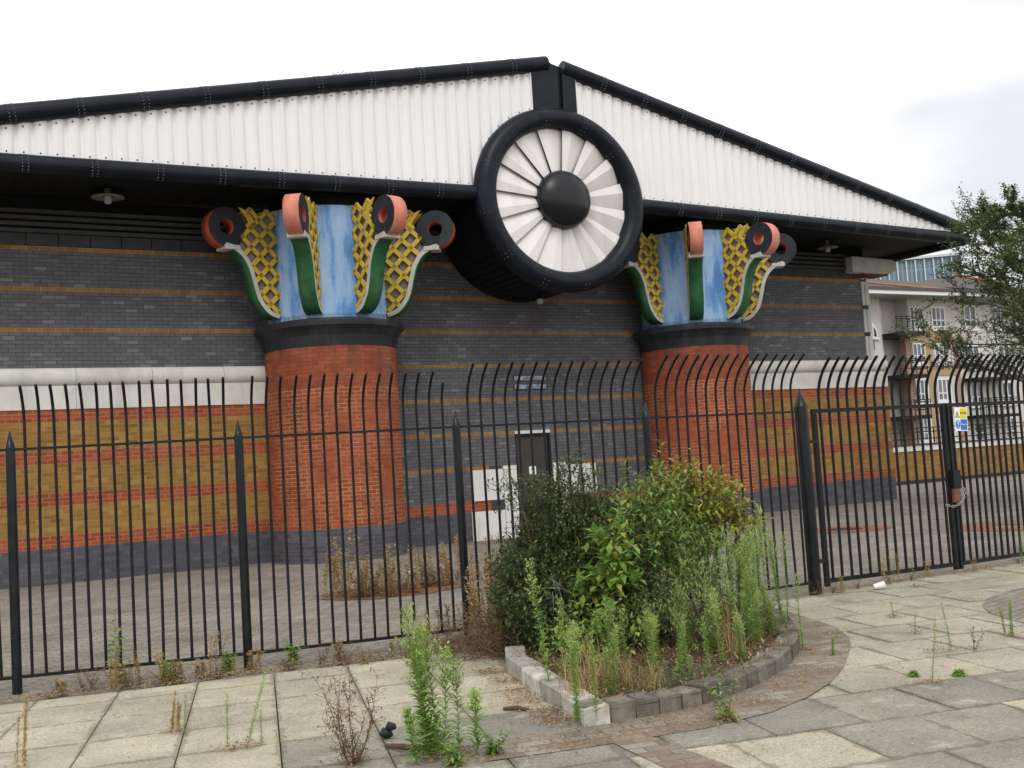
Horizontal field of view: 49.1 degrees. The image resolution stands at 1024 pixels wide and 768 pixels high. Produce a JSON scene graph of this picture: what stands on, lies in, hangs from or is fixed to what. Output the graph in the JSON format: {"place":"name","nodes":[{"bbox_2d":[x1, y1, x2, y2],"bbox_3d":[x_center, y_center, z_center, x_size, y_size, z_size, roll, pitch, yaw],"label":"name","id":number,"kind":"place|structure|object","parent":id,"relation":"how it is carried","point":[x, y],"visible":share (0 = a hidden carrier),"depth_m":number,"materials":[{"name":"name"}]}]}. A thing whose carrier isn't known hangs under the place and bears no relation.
{"place":"outdoors","nodes":[
{"label":"outdoors","id":0,"kind":"place"},
{"bbox_2d":[274,686,282,767],"bbox_3d":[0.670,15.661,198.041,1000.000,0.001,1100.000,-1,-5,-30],"label":"ground","id":1,"kind":"structure","parent":0,"point":[278,729],"depth_m":7.38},
{"bbox_2d":[0,56,969,589],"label":"pumping station","id":2,"kind":"object","parent":1,"relation":"on","point":[448,224],"visible":0.98,"depth_m":22.23,"materials":[{"name":"grey brick"}]},
{"bbox_2d":[515,433,554,528],"bbox_3d":[0.498,2.266,25.267,0.934,2.297,0.140,-1,-5,-30],"label":"door","id":3,"kind":"structure","parent":2,"relation":"in","point":[538,442],"depth_m":25.30,"materials":[{"name":"grey metal"}]},
{"bbox_2d":[891,422,1023,444],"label":"metal fence","id":4,"kind":"object","parent":1,"relation":"on","point":[917,438],"visible":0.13,"depth_m":51.51,"materials":[{"name":"metal"}]},
{"bbox_2d":[893,437,1023,485],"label":"boundary wall","id":5,"kind":"structure","parent":1,"relation":"on","point":[911,468],"depth_m":41.83,"materials":[{"name":"yellow brick"}]},
{"bbox_2d":[0,563,1023,767],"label":"pavement","id":6,"kind":"structure","parent":0,"point":[977,722],"depth_m":7.23,"materials":[{"name":"concrete"}]},
{"bbox_2d":[14,693,29,767],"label":"dry weed","id":7,"kind":"object","parent":6,"relation":"on","point":[25,738],"visible":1,"depth_m":6.61,"materials":[{"name":"plant"}]},
{"bbox_2d":[170,691,181,731],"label":"dry weed","id":8,"kind":"object","parent":6,"relation":"on","point":[178,715],"visible":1,"depth_m":7.25,"materials":[{"name":"plant"}]},
{"bbox_2d":[0,645,466,703],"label":"leaf litter","id":9,"kind":"object","parent":6,"relation":"on","point":[326,663],"visible":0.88,"depth_m":9.15,"materials":[{"name":"plant"}]},
{"bbox_2d":[302,651,385,765],"bbox_3d":[-0.923,1.822,6.195,0.476,0.667,0.418,-7,-6,44],"label":"dead weed","id":10,"kind":"object","parent":6,"relation":"on","point":[344,746],"visible":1,"depth_m":6.18,"materials":[{"name":"brown plant"}]},
{"bbox_2d":[379,721,396,738],"bbox_3d":[-0.742,2.076,6.729,0.104,0.105,0.062,-5,-4,15],"label":"dark lump","id":11,"kind":"object","parent":6,"relation":"on","point":[386,732],"visible":1,"depth_m":6.71,"materials":[{"name":"black stone"}]},
{"bbox_2d":[400,705,428,763],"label":"horseweed","id":12,"kind":"object","parent":6,"relation":"on","point":[408,722],"visible":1,"depth_m":6.14,"materials":[{"name":"green plant"}]},
{"bbox_2d":[387,602,460,761],"bbox_3d":[-0.489,1.644,6.223,0.314,0.872,0.267,-14,-9,36],"label":"horseweed","id":13,"kind":"object","parent":6,"relation":"on","point":[423,718],"visible":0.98,"depth_m":6.20,"materials":[{"name":"green plant"}]},
{"bbox_2d":[426,641,459,749],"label":"horseweed","id":14,"kind":"object","parent":6,"relation":"on","point":[446,668],"visible":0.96,"depth_m":6.33,"materials":[{"name":"green plant"}]},
{"bbox_2d":[441,741,467,767],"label":"leafy weed","id":15,"kind":"object","parent":6,"relation":"on","point":[455,758],"visible":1,"depth_m":6.01,"materials":[{"name":"green plant"}]},
{"bbox_2d":[447,655,472,749],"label":"horseweed","id":16,"kind":"object","parent":6,"relation":"on","point":[458,727],"visible":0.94,"depth_m":6.38,"materials":[{"name":"green plant"}]},
{"bbox_2d":[378,599,545,664],"bbox_3d":[-0.305,2.085,9.438,1.646,0.649,1.732,-5,-4,19],"label":"twig heap","id":17,"kind":"object","parent":6,"relation":"on","point":[478,646],"visible":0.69,"depth_m":9.40,"materials":[{"name":"brown plant"}]},
{"bbox_2d":[455,596,485,650],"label":"dry weed","id":18,"kind":"object","parent":6,"relation":"on","point":[477,600],"visible":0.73,"depth_m":9.72,"materials":[{"name":"plant"}]},
{"bbox_2d":[458,566,487,648],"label":"dry weed","id":19,"kind":"object","parent":6,"relation":"on","point":[466,613],"visible":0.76,"depth_m":9.79,"materials":[{"name":"plant"}]},
{"bbox_2d":[464,687,487,755],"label":"horseweed","id":20,"kind":"object","parent":6,"relation":"on","point":[476,706],"visible":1,"depth_m":6.26,"materials":[{"name":"green plant"}]},
{"bbox_2d":[482,605,505,651],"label":"dry weed","id":21,"kind":"object","parent":6,"relation":"on","point":[486,625],"visible":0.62,"depth_m":9.49,"materials":[{"name":"plant"}]},
{"bbox_2d":[0,583,1022,767],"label":"leaf litter","id":22,"kind":"object","parent":6,"relation":"on","point":[431,756],"visible":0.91,"depth_m":6.70,"materials":[{"name":"plant"}]},
{"bbox_2d":[461,665,585,728],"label":"leaf litter","id":23,"kind":"object","parent":6,"relation":"on","point":[505,693],"visible":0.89,"depth_m":7.52,"materials":[{"name":"plant"}]},
{"bbox_2d":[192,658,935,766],"bbox_3d":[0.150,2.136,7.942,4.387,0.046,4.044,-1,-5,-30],"label":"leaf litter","id":24,"kind":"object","parent":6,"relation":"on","point":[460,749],"visible":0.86,"depth_m":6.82,"materials":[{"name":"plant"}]},
{"bbox_2d":[505,598,799,726],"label":"planter kerb","id":25,"kind":"structure","parent":6,"relation":"on","point":[523,669],"depth_m":7.32,"materials":[{"name":"concrete"}]},
{"bbox_2d":[497,604,798,708],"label":"planter soil","id":26,"kind":"structure","parent":25,"relation":"in","point":[670,680],"depth_m":8.21,"materials":[{"name":"brown soil"}]},
{"bbox_2d":[524,558,556,680],"bbox_3d":[0.190,1.610,7.615,0.146,0.895,0.148,-9,-4,-6],"label":"horseweed","id":27,"kind":"object","parent":26,"relation":"on","point":[546,660],"visible":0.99,"depth_m":7.62,"materials":[{"name":"green plant"}]},
{"bbox_2d":[555,598,567,678],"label":"horseweed","id":28,"kind":"object","parent":26,"relation":"on","point":[561,623],"visible":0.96,"depth_m":7.67,"materials":[{"name":"green plant"}]},
{"bbox_2d":[539,644,604,702],"bbox_3d":[0.365,1.819,7.071,0.518,0.387,0.568,-4,-4,3],"label":"grass tuft","id":29,"kind":"object","parent":26,"relation":"on","point":[571,683],"visible":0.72,"depth_m":7.11,"materials":[{"name":"plant"}]},
{"bbox_2d":[474,441,695,655],"bbox_3d":[0.559,1.384,9.385,1.618,1.812,1.879,-1,-5,-30],"label":"dense shrub","id":30,"kind":"object","parent":26,"relation":"on","point":[556,553],"visible":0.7,"depth_m":9.26,"materials":[{"name":"green plant"}]},
{"bbox_2d":[533,593,652,667],"bbox_3d":[0.615,1.810,8.245,0.902,0.559,0.797,-1,-5,-30],"label":"ivy clump","id":31,"kind":"object","parent":26,"relation":"on","point":[596,621],"visible":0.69,"depth_m":8.20,"materials":[{"name":"green plant"}]},
{"bbox_2d":[561,631,625,688],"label":"grass tuft","id":32,"kind":"object","parent":26,"relation":"on","point":[588,666],"visible":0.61,"depth_m":7.55,"materials":[{"name":"plant"}]},
{"bbox_2d":[564,498,653,654],"bbox_3d":[0.780,1.528,8.865,0.737,1.260,0.809,-4,-4,6],"label":"broad leaved shrub","id":33,"kind":"object","parent":26,"relation":"on","point":[608,568],"visible":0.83,"depth_m":8.73,"materials":[{"name":"green plant"}]},
{"bbox_2d":[597,625,622,694],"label":"horseweed","id":34,"kind":"object","parent":26,"relation":"on","point":[614,647],"visible":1,"depth_m":7.23,"materials":[{"name":"green plant"}]},
{"bbox_2d":[600,598,623,669],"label":"horseweed","id":35,"kind":"object","parent":26,"relation":"on","point":[609,620],"visible":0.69,"depth_m":7.90,"materials":[{"name":"green plant"}]},
{"bbox_2d":[584,644,655,689],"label":"grass tuft","id":36,"kind":"object","parent":26,"relation":"on","point":[626,679],"visible":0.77,"depth_m":7.39,"materials":[{"name":"plant"}]},
{"bbox_2d":[617,609,631,672],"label":"horseweed","id":37,"kind":"object","parent":26,"relation":"on","point":[620,625],"visible":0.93,"depth_m":7.77,"materials":[{"name":"green plant"}]},
{"bbox_2d":[503,593,794,698],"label":"undergrowth","id":38,"kind":"object","parent":26,"relation":"on","point":[689,653],"visible":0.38,"depth_m":8.17,"materials":[{"name":"green plant"}]},
{"bbox_2d":[641,608,659,670],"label":"horseweed","id":39,"kind":"object","parent":26,"relation":"on","point":[647,622],"visible":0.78,"depth_m":7.82,"materials":[{"name":"green plant"}]},
{"bbox_2d":[618,648,692,690],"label":"grass tuft","id":40,"kind":"object","parent":26,"relation":"on","point":[652,678],"visible":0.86,"depth_m":7.31,"materials":[{"name":"plant"}]},
{"bbox_2d":[585,454,738,629],"bbox_3d":[1.330,1.361,9.684,1.492,1.546,1.403,-1,-5,-30],"label":"tall buddleia","id":41,"kind":"object","parent":26,"relation":"on","point":[666,528],"visible":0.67,"depth_m":9.57,"materials":[{"name":"green plant"}]},
{"bbox_2d":[668,603,689,670],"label":"horseweed","id":42,"kind":"object","parent":26,"relation":"on","point":[678,630],"visible":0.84,"depth_m":7.82,"materials":[{"name":"green plant"}]},
{"bbox_2d":[671,612,687,681],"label":"horseweed","id":43,"kind":"object","parent":26,"relation":"on","point":[681,645],"visible":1,"depth_m":7.46,"materials":[{"name":"green plant"}]},
{"bbox_2d":[671,579,688,655],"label":"horseweed","id":44,"kind":"object","parent":26,"relation":"on","point":[679,592],"visible":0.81,"depth_m":8.39,"materials":[{"name":"green plant"}]},
{"bbox_2d":[614,550,773,654],"bbox_3d":[1.369,1.805,8.850,1.021,0.920,1.598,-7,-5,38],"label":"green shrub","id":45,"kind":"object","parent":26,"relation":"on","point":[698,592],"visible":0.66,"depth_m":8.70,"materials":[{"name":"green plant"}]},
{"bbox_2d":[618,440,774,619],"bbox_3d":[1.736,1.310,10.273,1.420,1.676,1.042,-1,-5,-30],"label":"yellowing buddleia","id":46,"kind":"object","parent":26,"relation":"on","point":[711,489],"visible":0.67,"depth_m":10.16,"materials":[{"name":"green plant"}]},
{"bbox_2d":[699,616,715,674],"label":"horseweed","id":47,"kind":"object","parent":26,"relation":"on","point":[707,659],"visible":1,"depth_m":7.56,"materials":[{"name":"green plant"}]},
{"bbox_2d":[701,587,719,653],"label":"horseweed","id":48,"kind":"object","parent":26,"relation":"on","point":[710,619],"visible":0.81,"depth_m":8.42,"materials":[{"name":"green plant"}]},
{"bbox_2d":[710,595,726,662],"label":"horseweed","id":49,"kind":"object","parent":26,"relation":"on","point":[721,647],"visible":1,"depth_m":8.02,"materials":[{"name":"green plant"}]},
{"bbox_2d":[700,597,756,655],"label":"grass tuft","id":50,"kind":"object","parent":26,"relation":"on","point":[728,644],"visible":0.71,"depth_m":8.36,"materials":[{"name":"plant"}]},
{"bbox_2d":[719,526,741,630],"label":"horseweed","id":51,"kind":"object","parent":26,"relation":"on","point":[728,546],"visible":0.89,"depth_m":9.48,"materials":[{"name":"green plant"}]},
{"bbox_2d":[732,541,745,615],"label":"horseweed","id":52,"kind":"object","parent":26,"relation":"on","point":[739,576],"visible":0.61,"depth_m":10.12,"materials":[{"name":"green plant"}]},
{"bbox_2d":[731,611,747,660],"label":"horseweed","id":53,"kind":"object","parent":26,"relation":"on","point":[739,635],"visible":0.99,"depth_m":8.10,"materials":[{"name":"green plant"}]},
{"bbox_2d":[736,533,754,635],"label":"horseweed","id":54,"kind":"object","parent":26,"relation":"on","point":[749,558],"visible":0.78,"depth_m":9.15,"materials":[{"name":"green plant"}]},
{"bbox_2d":[738,562,759,641],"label":"horseweed","id":55,"kind":"object","parent":26,"relation":"on","point":[742,594],"visible":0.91,"depth_m":8.82,"materials":[{"name":"green plant"}]},
{"bbox_2d":[738,524,759,622],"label":"horseweed","id":56,"kind":"object","parent":26,"relation":"on","point":[744,553],"visible":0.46,"depth_m":9.77,"materials":[{"name":"green plant"}]},
{"bbox_2d":[744,590,762,645],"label":"horseweed","id":57,"kind":"object","parent":26,"relation":"on","point":[756,599],"visible":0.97,"depth_m":8.66,"materials":[{"name":"green plant"}]},
{"bbox_2d":[745,567,763,637],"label":"horseweed","id":58,"kind":"object","parent":26,"relation":"on","point":[752,591],"visible":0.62,"depth_m":8.92,"materials":[{"name":"green plant"}]},
{"bbox_2d":[753,501,772,612],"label":"horseweed","id":59,"kind":"object","parent":26,"relation":"on","point":[759,527],"visible":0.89,"depth_m":10.13,"materials":[{"name":"green plant"}]},
{"bbox_2d":[757,580,777,630],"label":"horseweed","id":60,"kind":"object","parent":26,"relation":"on","point":[765,602],"visible":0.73,"depth_m":9.30,"materials":[{"name":"green plant"}]},
{"bbox_2d":[759,524,786,623],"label":"horseweed","id":61,"kind":"object","parent":26,"relation":"on","point":[773,567],"visible":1,"depth_m":9.50,"materials":[{"name":"green plant"}]},
{"bbox_2d":[778,533,793,616],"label":"horseweed","id":62,"kind":"object","parent":26,"relation":"on","point":[784,563],"visible":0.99,"depth_m":9.78,"materials":[{"name":"green plant"}]},
{"bbox_2d":[783,562,1005,596],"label":"leaf litter","id":63,"kind":"object","parent":6,"relation":"on","point":[905,578],"visible":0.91,"depth_m":12.78,"materials":[{"name":"plant"}]},
{"bbox_2d":[983,587,1023,622],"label":"paved circle","id":64,"kind":"object","parent":6,"relation":"on","point":[992,604],"visible":1,"depth_m":10.49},
{"bbox_2d":[0,474,1023,704],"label":"yard paving","id":65,"kind":"structure","parent":0,"point":[33,685],"depth_m":14.38,"materials":[{"name":"grey concrete"}]},
{"bbox_2d":[106,641,121,691],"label":"dry weed","id":66,"kind":"object","parent":65,"relation":"on","point":[115,663],"visible":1,"depth_m":9.04,"materials":[{"name":"plant"}]},
{"bbox_2d":[103,609,133,679],"bbox_3d":[-3.309,2.203,9.431,0.264,0.629,0.627,-2,-4,-23],"label":"buddleia","id":67,"kind":"object","parent":65,"relation":"on","point":[118,648],"visible":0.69,"depth_m":9.48,"materials":[{"name":"green plant"}]},
{"bbox_2d":[126,645,143,682],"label":"dry weed","id":68,"kind":"object","parent":65,"relation":"on","point":[138,665],"visible":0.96,"depth_m":9.30,"materials":[{"name":"plant"}]},
{"bbox_2d":[155,656,180,685],"bbox_3d":[-2.817,2.340,9.173,0.224,0.258,0.234,-4,0,-30],"label":"buddleia","id":69,"kind":"object","parent":65,"relation":"on","point":[168,665],"visible":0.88,"depth_m":9.15,"materials":[{"name":"green plant"}]},
{"bbox_2d":[205,631,228,678],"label":"dry weed","id":70,"kind":"object","parent":65,"relation":"on","point":[211,660],"visible":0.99,"depth_m":9.34,"materials":[{"name":"plant"}]},
{"bbox_2d":[216,651,237,674],"bbox_3d":[-2.400,2.357,9.469,0.225,0.192,0.219,4,-2,-30],"label":"buddleia","id":71,"kind":"object","parent":65,"relation":"on","point":[227,659],"visible":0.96,"depth_m":9.45,"materials":[{"name":"green plant"}]},
{"bbox_2d":[282,635,307,663],"bbox_3d":[-1.927,2.329,9.793,0.273,0.251,0.231,-6,-5,27],"label":"buddleia","id":72,"kind":"object","parent":65,"relation":"on","point":[292,652],"visible":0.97,"depth_m":9.77,"materials":[{"name":"green plant"}]},
{"bbox_2d":[322,581,460,599],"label":"bare soil","id":73,"kind":"structure","parent":65,"relation":"on","point":[377,595],"depth_m":15.07,"materials":[{"name":"brown soil"}]},
{"bbox_2d":[331,548,349,595],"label":"dry weed","id":74,"kind":"object","parent":73,"relation":"on","point":[335,570],"visible":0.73,"depth_m":14.90,"materials":[{"name":"plant"}]},
{"bbox_2d":[332,529,362,588],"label":"dry weed","id":75,"kind":"object","parent":73,"relation":"on","point":[336,544],"visible":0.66,"depth_m":15.05,"materials":[{"name":"plant"}]},
{"bbox_2d":[346,564,365,597],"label":"dry weed","id":76,"kind":"object","parent":73,"relation":"on","point":[351,579],"visible":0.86,"depth_m":14.66,"materials":[{"name":"plant"}]},
{"bbox_2d":[377,565,397,594],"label":"dry weed","id":77,"kind":"object","parent":73,"relation":"on","point":[391,588],"visible":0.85,"depth_m":14.63,"materials":[{"name":"plant"}]},
{"bbox_2d":[386,542,413,590],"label":"dry weed","id":78,"kind":"object","parent":73,"relation":"on","point":[388,555],"visible":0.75,"depth_m":14.94,"materials":[{"name":"plant"}]},
{"bbox_2d":[417,549,435,586],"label":"dry weed","id":79,"kind":"object","parent":73,"relation":"on","point":[428,566],"visible":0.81,"depth_m":15.54,"materials":[{"name":"plant"}]},
{"bbox_2d":[0,353,821,694],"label":"iron railing","id":80,"kind":"object","parent":65,"relation":"on","point":[804,477],"visible":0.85,"depth_m":10.02,"materials":[{"name":"black metal"}]},
{"bbox_2d":[810,354,961,586],"bbox_3d":[4.321,0.942,12.809,2.272,2.542,0.276,-2,-4,-26],"label":"gate leaf","id":81,"kind":"object","parent":80,"relation":"attached to","point":[953,483],"visible":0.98,"depth_m":12.89,"materials":[{"name":"metal"}]},
{"bbox_2d":[430,599,452,635],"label":"dry weed","id":82,"kind":"object","parent":65,"relation":"on","point":[446,612],"visible":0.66,"depth_m":10.52,"materials":[{"name":"plant"}]},
{"bbox_2d":[471,547,496,638],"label":"dry weed","id":83,"kind":"object","parent":65,"relation":"on","point":[474,568],"visible":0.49,"depth_m":10.18,"materials":[{"name":"plant"}]},
{"bbox_2d":[799,525,891,532],"bbox_3d":[6.292,2.741,21.183,1.700,0.002,1.700,-1,-5,-30],"label":"yard ring","id":84,"kind":"object","parent":65,"relation":"on","point":[861,528],"visible":0.66,"depth_m":21.12,"materials":[{"name":"red brick"}]},
{"bbox_2d":[888,181,1023,382],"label":"birch tree","id":85,"kind":"object","parent":65,"relation":"on","point":[987,218],"visible":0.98,"depth_m":25.93,"materials":[{"name":"green plant"}]},
{"bbox_2d":[945,353,1023,568],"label":"gate leaf","id":86,"kind":"object","parent":65,"relation":"on","point":[963,561],"visible":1,"depth_m":13.70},
{"bbox_2d":[952,407,967,430],"bbox_3d":[5.392,0.422,13.477,0.298,0.284,0.020,2,-6,-30],"label":"danger sign","id":87,"kind":"object","parent":86,"relation":"attached to","point":[960,417],"visible":1,"depth_m":13.47,"materials":[{"name":"white plastic"}]},
{"bbox_2d":[949,522,1022,530],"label":"yard ring","id":88,"kind":"object","parent":65,"relation":"on","point":[984,527],"visible":0.41,"depth_m":19.64,"materials":[{"name":"red brick"}]},
{"bbox_2d":[0,587,1023,767],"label":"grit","id":89,"kind":"object","parent":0,"point":[568,755],"visible":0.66,"depth_m":7.40,"materials":[{"name":"white stone"}]},
{"bbox_2d":[0,0,1023,287],"label":"sky","id":90,"kind":"structure","parent":0,"point":[911,100],"materials":[{"name":"white"}]},
{"bbox_2d":[485,608,850,767],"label":"brick path","id":91,"kind":"structure","parent":0,"point":[646,745],"depth_m":6.79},
{"bbox_2d":[480,729,513,756],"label":"leafy weed","id":92,"kind":"object","parent":91,"relation":"on","point":[494,749],"visible":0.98,"depth_m":6.19,"materials":[{"name":"green plant"}]},
{"bbox_2d":[563,620,584,726],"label":"horseweed","id":93,"kind":"object","parent":91,"relation":"on","point":[576,699],"visible":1,"depth_m":6.43,"materials":[{"name":"green plant"}]},
{"bbox_2d":[586,630,604,716],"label":"horseweed","id":94,"kind":"object","parent":91,"relation":"on","point":[593,670],"visible":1,"depth_m":6.67,"materials":[{"name":"green plant"}]},
{"bbox_2d":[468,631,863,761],"bbox_3d":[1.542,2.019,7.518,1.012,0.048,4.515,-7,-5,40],"label":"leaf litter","id":95,"kind":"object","parent":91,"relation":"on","point":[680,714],"visible":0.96,"depth_m":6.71,"materials":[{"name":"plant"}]},
{"bbox_2d":[703,672,739,722],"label":"leafy weed","id":96,"kind":"object","parent":91,"relation":"on","point":[726,709],"visible":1,"depth_m":6.65,"materials":[{"name":"green plant"}]},
{"bbox_2d":[790,572,808,646],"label":"horseweed","id":97,"kind":"object","parent":91,"relation":"on","point":[798,607],"visible":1,"depth_m":8.82,"materials":[{"name":"green plant"}]},
{"bbox_2d":[862,252,962,281],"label":"glass tower","id":98,"kind":"structure","parent":0,"point":[917,268],"depth_m":261.65,"materials":[{"name":"glass"}]},
{"bbox_2d":[866,274,1023,445],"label":"apartment block","id":99,"kind":"structure","parent":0,"point":[892,299],"depth_m":54.86,"materials":[{"name":"beige"}]},
{"bbox_2d":[911,343,928,365],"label":"window","id":100,"kind":"structure","parent":99,"relation":"in","point":[917,350],"depth_m":54.33,"materials":[{"name":"white glass"}]},
{"bbox_2d":[914,379,931,404],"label":"window","id":101,"kind":"structure","parent":99,"relation":"in","point":[922,381],"depth_m":54.24,"materials":[{"name":"white glass"}]},
{"bbox_2d":[918,418,935,443],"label":"window","id":102,"kind":"structure","parent":99,"relation":"in","point":[924,421],"depth_m":54.09,"materials":[{"name":"white glass"}]},
{"bbox_2d":[930,307,947,330],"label":"window","id":103,"kind":"structure","parent":99,"relation":"in","point":[938,315],"depth_m":55.28,"materials":[{"name":"white glass"}]},
{"bbox_2d":[937,378,954,403],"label":"window","id":104,"kind":"structure","parent":99,"relation":"in","point":[942,383],"depth_m":54.96,"materials":[{"name":"white glass"}]},
{"bbox_2d":[963,305,978,330],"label":"window","id":105,"kind":"structure","parent":99,"relation":"in","point":[968,311],"depth_m":56.48,"materials":[{"name":"white glass"}]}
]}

